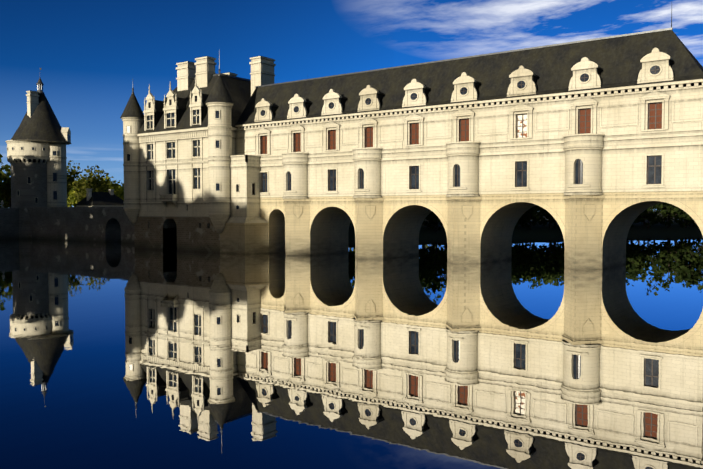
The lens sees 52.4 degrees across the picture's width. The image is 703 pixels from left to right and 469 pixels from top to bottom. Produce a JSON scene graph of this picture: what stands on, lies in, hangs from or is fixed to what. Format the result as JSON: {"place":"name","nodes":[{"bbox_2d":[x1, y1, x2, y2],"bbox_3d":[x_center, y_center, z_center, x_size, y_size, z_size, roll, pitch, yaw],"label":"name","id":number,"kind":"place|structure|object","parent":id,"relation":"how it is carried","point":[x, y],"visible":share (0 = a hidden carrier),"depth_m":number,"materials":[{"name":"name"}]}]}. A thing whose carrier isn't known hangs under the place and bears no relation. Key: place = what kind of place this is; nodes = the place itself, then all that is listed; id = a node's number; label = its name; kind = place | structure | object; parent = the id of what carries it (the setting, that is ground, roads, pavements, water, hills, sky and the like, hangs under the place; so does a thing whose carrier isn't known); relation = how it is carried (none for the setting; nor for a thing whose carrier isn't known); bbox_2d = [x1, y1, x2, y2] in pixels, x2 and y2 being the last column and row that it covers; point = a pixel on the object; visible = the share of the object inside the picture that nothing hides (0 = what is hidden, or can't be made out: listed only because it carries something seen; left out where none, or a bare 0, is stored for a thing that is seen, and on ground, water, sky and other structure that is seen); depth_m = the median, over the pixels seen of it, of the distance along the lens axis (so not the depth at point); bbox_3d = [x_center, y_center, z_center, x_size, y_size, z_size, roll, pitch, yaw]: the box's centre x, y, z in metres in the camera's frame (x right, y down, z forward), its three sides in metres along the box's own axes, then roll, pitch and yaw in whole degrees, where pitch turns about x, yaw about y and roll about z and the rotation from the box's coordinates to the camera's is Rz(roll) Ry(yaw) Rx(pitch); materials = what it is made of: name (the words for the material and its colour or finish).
{"place":"outdoors","nodes":[
{"label":"outdoors","id":0,"kind":"place"},
{"bbox_2d":[6,85,70,206],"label":"tower","id":1,"kind":"structure","parent":0,"point":[56,164],"depth_m":140.91,"materials":[{"name":"beige stone"}]},
{"bbox_2d":[11,162,46,238],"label":"tower wall","id":2,"kind":"structure","parent":1,"relation":"attached to","point":[24,201],"depth_m":139.26,"materials":[{"name":"beige stone"}]},
{"bbox_2d":[36,68,43,92],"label":"lantern","id":3,"kind":"object","parent":1,"relation":"attached to","point":[39,83],"visible":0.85,"depth_m":141.88,"materials":[{"name":"grey metal"}]},
{"bbox_2d":[11,92,71,143],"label":"conical roof","id":4,"kind":"structure","parent":1,"relation":"attached to","point":[42,123],"depth_m":139.39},
{"bbox_2d":[134,217,219,252],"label":"castle foundation","id":5,"kind":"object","parent":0,"point":[195,234],"visible":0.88,"depth_m":98.77,"materials":[{"name":"beige stone"}]},
{"bbox_2d":[121,56,275,232],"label":"chateau","id":6,"kind":"structure","parent":5,"relation":"on","point":[226,167],"depth_m":97.83,"materials":[{"name":"beige stone"}]},
{"bbox_2d":[120,75,254,133],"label":"roof","id":7,"kind":"structure","parent":6,"relation":"attached to","point":[234,91],"depth_m":99.77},
{"bbox_2d":[132,51,250,93],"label":"roof ridge","id":8,"kind":"structure","parent":6,"relation":"attached to","point":[219,71],"depth_m":101.06,"materials":[{"name":"grey metal"}]},
{"bbox_2d":[0,233,702,468],"bbox_3d":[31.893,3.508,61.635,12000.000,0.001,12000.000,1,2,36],"label":"river water","id":9,"kind":"structure","parent":0,"point":[533,353],"depth_m":26.69,"materials":[{"name":"blue liquid"}]},
{"bbox_2d":[0,0,702,209],"label":"sky","id":10,"kind":"structure","parent":0,"point":[90,55],"materials":[{"name":"blue"}]},
{"bbox_2d":[220,191,702,269],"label":"arched bridge","id":11,"kind":"structure","parent":0,"point":[481,227],"depth_m":78.11,"materials":[{"name":"beige stone"}]},
{"bbox_2d":[235,79,702,198],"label":"gallery","id":12,"kind":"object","parent":11,"relation":"on","point":[617,146],"depth_m":73.48,"materials":[{"name":"beige stone"}]},
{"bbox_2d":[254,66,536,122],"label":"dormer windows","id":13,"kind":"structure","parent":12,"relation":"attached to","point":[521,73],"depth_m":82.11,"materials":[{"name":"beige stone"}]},
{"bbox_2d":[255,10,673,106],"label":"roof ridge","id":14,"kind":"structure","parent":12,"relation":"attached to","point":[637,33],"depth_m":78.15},
{"bbox_2d":[235,30,702,125],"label":"roof","id":15,"kind":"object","parent":12,"relation":"attached to","point":[617,59],"visible":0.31,"depth_m":75.78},
{"bbox_2d":[518,115,526,137],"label":"gallery curtain","id":16,"kind":"object","parent":12,"relation":"in","point":[524,126],"depth_m":72.21,"materials":[{"name":"white fabric"}]},
{"bbox_2d":[348,212,700,238],"bbox_3d":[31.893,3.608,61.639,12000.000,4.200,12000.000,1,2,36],"label":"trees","id":17,"kind":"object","parent":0,"point":[543,230],"depth_m":165.78,"materials":[{"name":"plant"}]},
{"bbox_2d":[0,207,133,243],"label":"stone wall","id":18,"kind":"structure","parent":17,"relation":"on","point":[99,224],"depth_m":130.75,"materials":[{"name":"beige stone"}]},
{"bbox_2d":[76,189,123,206],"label":"stone outbuilding","id":19,"kind":"structure","parent":18,"relation":"on","point":[89,193],"depth_m":203.90,"materials":[{"name":"beige stone"}]},
{"bbox_2d":[75,192,123,204],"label":"roof","id":20,"kind":"structure","parent":19,"relation":"attached to","point":[101,198],"depth_m":205.60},
{"bbox_2d":[422,204,698,230],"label":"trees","id":21,"kind":"object","parent":17,"relation":"on","point":[644,222],"visible":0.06,"depth_m":172.89,"materials":[{"name":"green plant"}]},
{"bbox_2d":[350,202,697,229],"bbox_3d":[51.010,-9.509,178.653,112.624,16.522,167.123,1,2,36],"label":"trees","id":22,"kind":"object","parent":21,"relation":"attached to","point":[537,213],"visible":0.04,"depth_m":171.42,"materials":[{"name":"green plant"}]},
{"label":"bark of park trees","id":23,"kind":"object","parent":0,"visible":0},
{"bbox_2d":[0,164,10,207],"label":"tree leaves","id":24,"kind":"object","parent":23,"relation":"on","point":[8,170],"depth_m":182.19,"materials":[{"name":"green plant"}]},
{"bbox_2d":[0,154,71,206],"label":"tree leaves","id":25,"kind":"object","parent":23,"relation":"on","point":[5,183],"visible":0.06,"depth_m":194.95,"materials":[{"name":"green plant"}]},
{"bbox_2d":[0,160,120,207],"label":"tree leaves","id":26,"kind":"object","parent":23,"relation":"on","point":[94,183],"visible":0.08,"depth_m":236.17,"materials":[{"name":"green plant"}]},
{"bbox_2d":[67,175,123,206],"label":"tree leaves","id":27,"kind":"object","parent":23,"relation":"on","point":[72,199],"visible":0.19,"depth_m":272.96,"materials":[{"name":"green plant"}]}
]}

